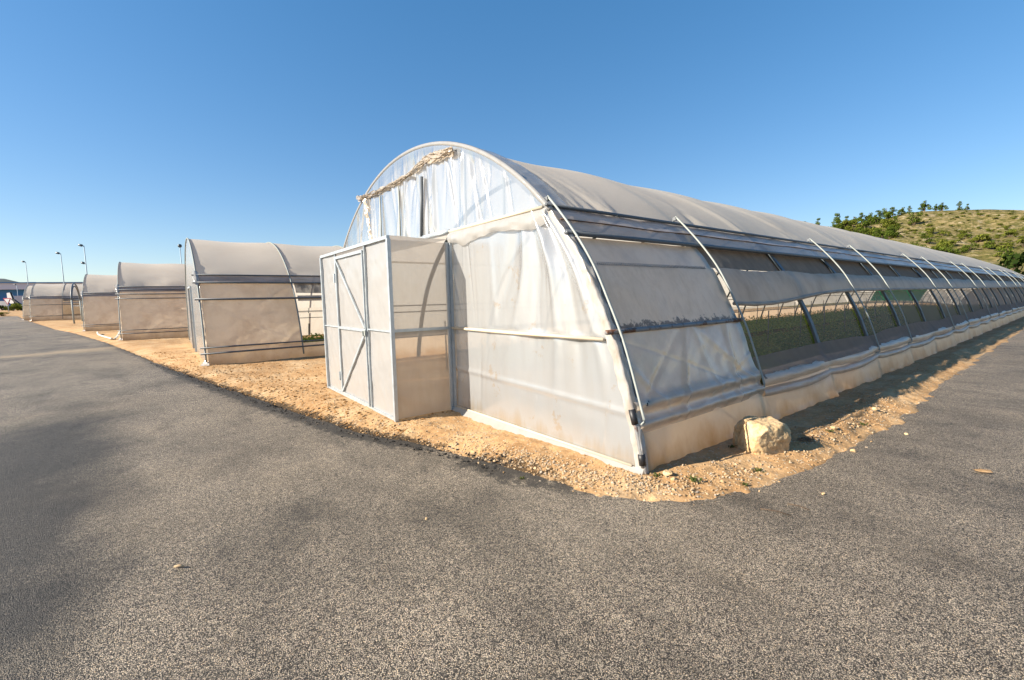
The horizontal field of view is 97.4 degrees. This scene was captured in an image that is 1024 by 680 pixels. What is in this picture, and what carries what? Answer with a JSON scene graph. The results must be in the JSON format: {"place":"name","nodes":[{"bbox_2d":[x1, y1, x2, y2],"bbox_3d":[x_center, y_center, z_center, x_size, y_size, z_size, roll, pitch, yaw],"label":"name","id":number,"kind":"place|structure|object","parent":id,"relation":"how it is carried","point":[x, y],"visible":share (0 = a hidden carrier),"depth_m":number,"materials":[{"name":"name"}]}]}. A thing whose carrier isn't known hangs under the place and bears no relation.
{"place":"outdoors","nodes":[
{"label":"outdoors","id":0,"kind":"place"},
{"bbox_2d":[0,279,15,281],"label":"hill","id":1,"kind":"structure","parent":0,"point":[4,280],"depth_m":324.76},
{"bbox_2d":[0,316,1023,679],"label":"asphalt road","id":2,"kind":"structure","parent":0,"point":[296,546],"depth_m":2.66,"materials":[{"name":"grey asphalt"}]},
{"bbox_2d":[760,508,790,515],"bbox_3d":[1.798,1.170,3.074,0.184,0.012,0.013,3,7,35],"label":"twig","id":3,"kind":"object","parent":2,"relation":"on","point":[776,511],"visible":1,"depth_m":3.07,"materials":[{"name":"brown wood"}]},
{"bbox_2d":[973,469,992,472],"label":"dried mud","id":4,"kind":"structure","parent":2,"relation":"on","point":[983,470],"depth_m":3.67,"materials":[{"name":"beige soil"}]},
{"bbox_2d":[0,307,1023,501],"bbox_3d":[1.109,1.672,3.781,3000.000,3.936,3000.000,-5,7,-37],"label":"ground","id":5,"kind":"structure","parent":0,"point":[954,360],"depth_m":5.50,"materials":[{"name":"beige gravel"}]},
{"bbox_2d":[0,301,8,306],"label":"white wall","id":6,"kind":"structure","parent":5,"relation":"on","point":[2,303],"depth_m":97.13,"materials":[{"name":"paint"}]},
{"bbox_2d":[3,298,10,311],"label":"give way sign","id":7,"kind":"object","parent":5,"relation":"on","point":[7,300],"visible":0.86,"depth_m":75.37,"materials":[{"name":"metal"}]},
{"bbox_2d":[3,305,17,310],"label":"bush","id":8,"kind":"object","parent":5,"relation":"on","point":[12,307],"visible":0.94,"depth_m":79.20,"materials":[{"name":"green plant"}]},
{"bbox_2d":[7,292,20,303],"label":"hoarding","id":9,"kind":"object","parent":5,"relation":"on","point":[12,297],"visible":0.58,"depth_m":91.15,"materials":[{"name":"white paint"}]},
{"bbox_2d":[11,303,22,310],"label":"bush","id":10,"kind":"object","parent":5,"relation":"on","point":[20,307],"visible":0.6,"depth_m":80.07,"materials":[{"name":"green plant"}]},
{"bbox_2d":[14,296,22,304],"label":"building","id":11,"kind":"structure","parent":5,"relation":"on","point":[18,299],"depth_m":111.47,"materials":[{"name":"white"}]},
{"bbox_2d":[0,282,82,305],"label":"warehouse","id":12,"kind":"structure","parent":5,"relation":"on","point":[8,287],"depth_m":137.76,"materials":[{"name":"white paint"}]},
{"bbox_2d":[21,285,80,319],"bbox_3d":[-48.839,-4.547,53.083,11.246,3.773,8.908,-5,7,-37],"label":"greenhouse","id":13,"kind":"object","parent":5,"relation":"on","point":[67,309],"visible":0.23,"depth_m":48.12,"materials":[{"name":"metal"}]},
{"bbox_2d":[29,283,82,321],"bbox_3d":[-40.649,-4.615,52.074,20.086,3.773,8.910,-5,7,-37],"label":"greenhouse","id":14,"kind":"object","parent":5,"relation":"on","point":[47,303],"visible":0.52,"depth_m":44.19,"materials":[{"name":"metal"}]},
{"bbox_2d":[55,252,64,283],"bbox_3d":[-65.243,-8.033,65.243,0.797,9.368,0.300,-1,5,-2],"label":"street lamp","id":15,"kind":"object","parent":5,"relation":"on","point":[61,265],"visible":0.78,"depth_m":64.95,"materials":[{"name":"metal"}]},
{"bbox_2d":[70,283,82,323],"bbox_3d":[-23.033,-4.823,52.404,39.870,3.626,8.912,-5,7,-37],"label":"greenhouse","id":16,"kind":"object","parent":5,"relation":"on","point":[71,293],"visible":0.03,"depth_m":37.85,"materials":[{"name":"metal"}]},
{"bbox_2d":[78,244,86,274],"bbox_3d":[-54.332,-7.482,57.295,0.797,9.368,0.300,-1,5,-2],"label":"street lamp","id":17,"kind":"object","parent":5,"relation":"on","point":[81,245],"visible":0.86,"depth_m":56.99,"materials":[{"name":"metal"}]},
{"bbox_2d":[97,331,112,339],"bbox_3d":[-20.289,-0.236,22.271,6.886,0.124,0.234,4,7,43],"label":"plastic pipe","id":18,"kind":"object","parent":5,"relation":"on","point":[98,334],"visible":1,"depth_m":21.11,"materials":[{"name":"white plastic"}]},
{"bbox_2d":[80,274,303,330],"bbox_3d":[-14.864,-3.910,41.448,35.556,3.773,8.899,-5,7,-37],"label":"greenhouse","id":19,"kind":"object","parent":5,"relation":"on","point":[99,304],"visible":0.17,"depth_m":28.40,"materials":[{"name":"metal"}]},
{"bbox_2d":[115,262,322,340],"bbox_3d":[-7.519,-3.200,32.236,31.136,3.773,8.904,-5,7,-37],"label":"greenhouse","id":20,"kind":"object","parent":5,"relation":"on","point":[151,298],"visible":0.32,"depth_m":20.81,"materials":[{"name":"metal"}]},
{"bbox_2d":[144,350,451,436],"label":"earth clods","id":21,"kind":"object","parent":5,"relation":"on","point":[334,407],"visible":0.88,"depth_m":7.84,"materials":[{"name":"beige soil"}]},
{"bbox_2d":[302,333,323,342],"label":"crop rows","id":22,"kind":"object","parent":5,"relation":"on","point":[311,337],"visible":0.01,"depth_m":15.22,"materials":[{"name":"green plant"}]},
{"bbox_2d":[150,363,515,473],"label":"asphalt crumbs","id":23,"kind":"object","parent":5,"relation":"on","point":[491,459],"visible":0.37,"depth_m":5.03,"materials":[{"name":"grey asphalt"}]},
{"bbox_2d":[184,238,736,365],"bbox_3d":[0.336,-2.343,22.229,26.716,3.607,8.904,-5,7,-37],"label":"greenhouse","id":24,"kind":"object","parent":5,"relation":"on","point":[245,302],"visible":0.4,"depth_m":12.27,"materials":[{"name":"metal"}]},
{"bbox_2d":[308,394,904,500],"bbox_3d":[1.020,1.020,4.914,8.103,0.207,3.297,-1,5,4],"label":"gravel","id":25,"kind":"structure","parent":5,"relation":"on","point":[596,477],"depth_m":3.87,"materials":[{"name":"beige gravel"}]},
{"bbox_2d":[663,469,672,475],"bbox_3d":[1.265,1.083,3.658,0.076,0.051,0.062,0,5,11],"label":"stone","id":26,"kind":"object","parent":5,"relation":"on","point":[666,472],"visible":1,"depth_m":3.64,"materials":[{"name":"stone"}]},
{"bbox_2d":[319,141,1023,474],"label":"greenhouse","id":27,"kind":"object","parent":5,"relation":"on","point":[597,317],"visible":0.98,"depth_m":5.54,"materials":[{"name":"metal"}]},
{"bbox_2d":[686,475,701,481],"bbox_3d":[1.449,1.099,3.562,0.100,0.027,0.107,-3,6,-19],"label":"weed","id":28,"kind":"object","parent":5,"relation":"on","point":[693,479],"visible":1,"depth_m":3.55,"materials":[{"name":"green plant"}]},
{"bbox_2d":[751,468,763,472],"bbox_3d":[2.066,1.094,3.786,0.103,0.023,0.095,-1,5,6],"label":"weed","id":29,"kind":"object","parent":5,"relation":"on","point":[757,469],"visible":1,"depth_m":3.79,"materials":[{"name":"green plant"}]},
{"bbox_2d":[732,416,790,454],"bbox_3d":[2.349,0.919,4.248,0.406,0.360,0.364,1,10,-12],"label":"boulder","id":30,"kind":"object","parent":5,"relation":"on","point":[756,435],"visible":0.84,"depth_m":4.10,"materials":[{"name":"stone"}]},
{"bbox_2d":[631,362,962,504],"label":"earth clods","id":31,"kind":"object","parent":5,"relation":"on","point":[649,482],"visible":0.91,"depth_m":4.06,"materials":[{"name":"soil"}]},
{"bbox_2d":[797,435,823,441],"bbox_3d":[2.839,0.942,4.310,0.279,0.045,0.125,-2,5,-10],"label":"twig","id":32,"kind":"object","parent":5,"relation":"on","point":[805,439],"visible":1,"depth_m":4.30,"materials":[{"name":"brown wood"}]},
{"bbox_2d":[740,304,989,378],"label":"crop rows","id":33,"kind":"object","parent":5,"relation":"on","point":[781,341],"visible":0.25,"depth_m":14.86,"materials":[{"name":"green plant"}]},
{"bbox_2d":[997,251,1023,274],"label":"dark tree","id":34,"kind":"object","parent":5,"relation":"on","point":[1011,262],"visible":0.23,"depth_m":64.19,"materials":[{"name":"green plant"}]},
{"bbox_2d":[0,0,1023,281],"label":"sky","id":35,"kind":"structure","parent":0,"point":[131,130],"materials":[{"name":"blue"}]},
{"bbox_2d":[780,209,1023,306],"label":"hill","id":36,"kind":"structure","parent":0,"point":[983,221],"depth_m":161.23,"materials":[{"name":"green plant"}]},
{"bbox_2d":[831,213,839,226],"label":"pine tree","id":37,"kind":"object","parent":36,"relation":"on","point":[837,218],"visible":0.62,"depth_m":205.33,"materials":[{"name":"green plant"}]},
{"bbox_2d":[836,220,845,228],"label":"pine tree","id":38,"kind":"object","parent":36,"relation":"on","point":[842,225],"visible":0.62,"depth_m":190.99,"materials":[{"name":"green plant"}]},
{"bbox_2d":[841,219,852,227],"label":"pine tree","id":39,"kind":"object","parent":36,"relation":"on","point":[845,222],"visible":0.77,"depth_m":194.52,"materials":[{"name":"green plant"}]},
{"bbox_2d":[845,226,853,231],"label":"pine tree","id":40,"kind":"object","parent":36,"relation":"on","point":[849,228],"visible":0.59,"depth_m":185.42,"materials":[{"name":"green plant"}]},
{"bbox_2d":[855,218,867,228],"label":"pine tree","id":41,"kind":"object","parent":36,"relation":"on","point":[861,219],"visible":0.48,"depth_m":186.37,"materials":[{"name":"green plant"}]},
{"bbox_2d":[858,229,868,234],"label":"pine tree","id":42,"kind":"object","parent":36,"relation":"on","point":[863,232],"visible":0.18,"depth_m":167.29,"materials":[{"name":"green plant"}]},
{"bbox_2d":[857,220,870,230],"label":"pine tree","id":43,"kind":"object","parent":36,"relation":"on","point":[866,223],"visible":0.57,"depth_m":184.08,"materials":[{"name":"green plant"}]},
{"bbox_2d":[871,214,878,223],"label":"pine tree","id":44,"kind":"object","parent":36,"relation":"on","point":[874,219],"visible":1,"depth_m":188.73,"materials":[{"name":"green plant"}]},
{"bbox_2d":[875,210,882,219],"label":"pine tree","id":45,"kind":"object","parent":36,"relation":"on","point":[879,212],"visible":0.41,"depth_m":196.46,"materials":[{"name":"green plant"}]},
{"bbox_2d":[882,208,891,218],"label":"pine tree","id":46,"kind":"object","parent":36,"relation":"on","point":[885,215],"visible":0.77,"depth_m":195.12,"materials":[{"name":"green plant"}]},
{"bbox_2d":[882,219,893,228],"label":"pine tree","id":47,"kind":"object","parent":36,"relation":"on","point":[887,222],"visible":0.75,"depth_m":178.67,"materials":[{"name":"green plant"}]},
{"bbox_2d":[883,227,893,239],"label":"pine tree","id":48,"kind":"object","parent":36,"relation":"on","point":[891,230],"visible":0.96,"depth_m":161.53,"materials":[{"name":"green plant"}]},
{"bbox_2d":[886,207,896,218],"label":"pine tree","id":49,"kind":"object","parent":36,"relation":"on","point":[891,212],"visible":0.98,"depth_m":191.55,"materials":[{"name":"green plant"}]},
{"bbox_2d":[896,207,907,214],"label":"pine tree","id":50,"kind":"object","parent":36,"relation":"on","point":[901,210],"visible":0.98,"depth_m":193.89,"materials":[{"name":"green plant"}]},
{"bbox_2d":[908,211,922,224],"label":"shrub","id":51,"kind":"object","parent":36,"relation":"on","point":[916,220],"visible":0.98,"depth_m":173.76,"materials":[{"name":"green plant"}]},
{"bbox_2d":[918,200,931,210],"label":"pine tree","id":52,"kind":"object","parent":36,"relation":"on","point":[923,206],"visible":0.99,"depth_m":189.84,"materials":[{"name":"green plant"}]},
{"bbox_2d":[922,236,933,243],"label":"shrub","id":53,"kind":"object","parent":36,"relation":"on","point":[928,240],"visible":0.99,"depth_m":145.62,"materials":[{"name":"green plant"}]},
{"bbox_2d":[926,227,936,233],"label":"shrub","id":54,"kind":"object","parent":36,"relation":"on","point":[930,230],"visible":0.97,"depth_m":159.84,"materials":[{"name":"green plant"}]},
{"bbox_2d":[933,204,940,210],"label":"pine tree","id":55,"kind":"object","parent":36,"relation":"on","point":[936,207],"visible":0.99,"depth_m":187.72,"materials":[{"name":"green plant"}]},
{"bbox_2d":[933,239,945,244],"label":"shrub","id":56,"kind":"object","parent":36,"relation":"on","point":[941,241],"visible":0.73,"depth_m":141.30,"materials":[{"name":"green plant"}]},
{"bbox_2d":[930,246,954,252],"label":"shrub","id":57,"kind":"object","parent":36,"relation":"on","point":[947,250],"visible":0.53,"depth_m":129.07,"materials":[{"name":"green plant"}]},
{"bbox_2d":[937,229,947,235],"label":"shrub","id":58,"kind":"object","parent":36,"relation":"on","point":[941,232],"visible":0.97,"depth_m":156.35,"materials":[{"name":"green plant"}]},
{"bbox_2d":[937,202,948,210],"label":"pine tree","id":59,"kind":"object","parent":36,"relation":"on","point":[941,206],"visible":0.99,"depth_m":186.37,"materials":[{"name":"green plant"}]},
{"bbox_2d":[935,243,953,248],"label":"shrub","id":60,"kind":"object","parent":36,"relation":"on","point":[943,244],"visible":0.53,"depth_m":135.00,"materials":[{"name":"green plant"}]},
{"bbox_2d":[944,240,957,246],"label":"shrub","id":61,"kind":"object","parent":36,"relation":"on","point":[951,242],"visible":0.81,"depth_m":137.51,"materials":[{"name":"green plant"}]},
{"bbox_2d":[956,201,963,209],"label":"pine tree","id":62,"kind":"object","parent":36,"relation":"on","point":[960,204],"visible":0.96,"depth_m":183.03,"materials":[{"name":"green plant"}]},
{"bbox_2d":[956,233,965,239],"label":"shrub","id":63,"kind":"object","parent":36,"relation":"on","point":[961,236],"visible":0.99,"depth_m":142.54,"materials":[{"name":"green plant"}]},
{"bbox_2d":[955,248,968,252],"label":"shrub","id":64,"kind":"object","parent":36,"relation":"on","point":[963,250],"visible":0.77,"depth_m":129.86,"materials":[{"name":"green plant"}]},
{"bbox_2d":[961,242,977,250],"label":"shrub","id":65,"kind":"object","parent":36,"relation":"on","point":[971,246],"visible":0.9,"depth_m":130.01,"materials":[{"name":"green plant"}]},
{"bbox_2d":[971,237,983,242],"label":"shrub","id":66,"kind":"object","parent":36,"relation":"on","point":[975,239],"visible":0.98,"depth_m":137.95,"materials":[{"name":"green plant"}]},
{"bbox_2d":[969,234,989,241],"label":"shrub","id":67,"kind":"object","parent":36,"relation":"on","point":[983,235],"visible":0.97,"depth_m":137.50,"materials":[{"name":"green plant"}]},
{"bbox_2d":[980,240,996,248],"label":"shrub","id":68,"kind":"object","parent":36,"relation":"on","point":[992,244],"visible":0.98,"depth_m":128.48,"materials":[{"name":"green plant"}]},
{"bbox_2d":[984,240,994,248],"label":"shrub","id":69,"kind":"object","parent":36,"relation":"on","point":[990,245],"visible":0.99,"depth_m":128.26,"materials":[{"name":"green plant"}]},
{"bbox_2d":[992,252,1002,256],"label":"shrub","id":70,"kind":"object","parent":36,"relation":"on","point":[998,254],"visible":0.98,"depth_m":121.82,"materials":[{"name":"green plant"}]},
{"bbox_2d":[994,245,1005,251],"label":"shrub","id":71,"kind":"object","parent":36,"relation":"on","point":[1002,246],"visible":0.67,"depth_m":125.83,"materials":[{"name":"green plant"}]},
{"bbox_2d":[998,247,1016,257],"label":"shrub","id":72,"kind":"object","parent":36,"relation":"on","point":[1009,252],"visible":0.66,"depth_m":118.46,"materials":[{"name":"green plant"}]},
{"bbox_2d":[1004,242,1014,248],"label":"shrub","id":73,"kind":"object","parent":36,"relation":"on","point":[1010,244],"visible":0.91,"depth_m":127.70,"materials":[{"name":"green plant"}]},
{"bbox_2d":[1001,229,1019,236],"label":"shrub","id":74,"kind":"object","parent":36,"relation":"on","point":[1011,232],"visible":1,"depth_m":140.75,"materials":[{"name":"green plant"}]},
{"bbox_2d":[1014,238,1023,246],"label":"shrub","id":75,"kind":"object","parent":36,"relation":"on","point":[1021,240],"visible":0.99,"depth_m":130.28,"materials":[{"name":"green plant"}]}
]}

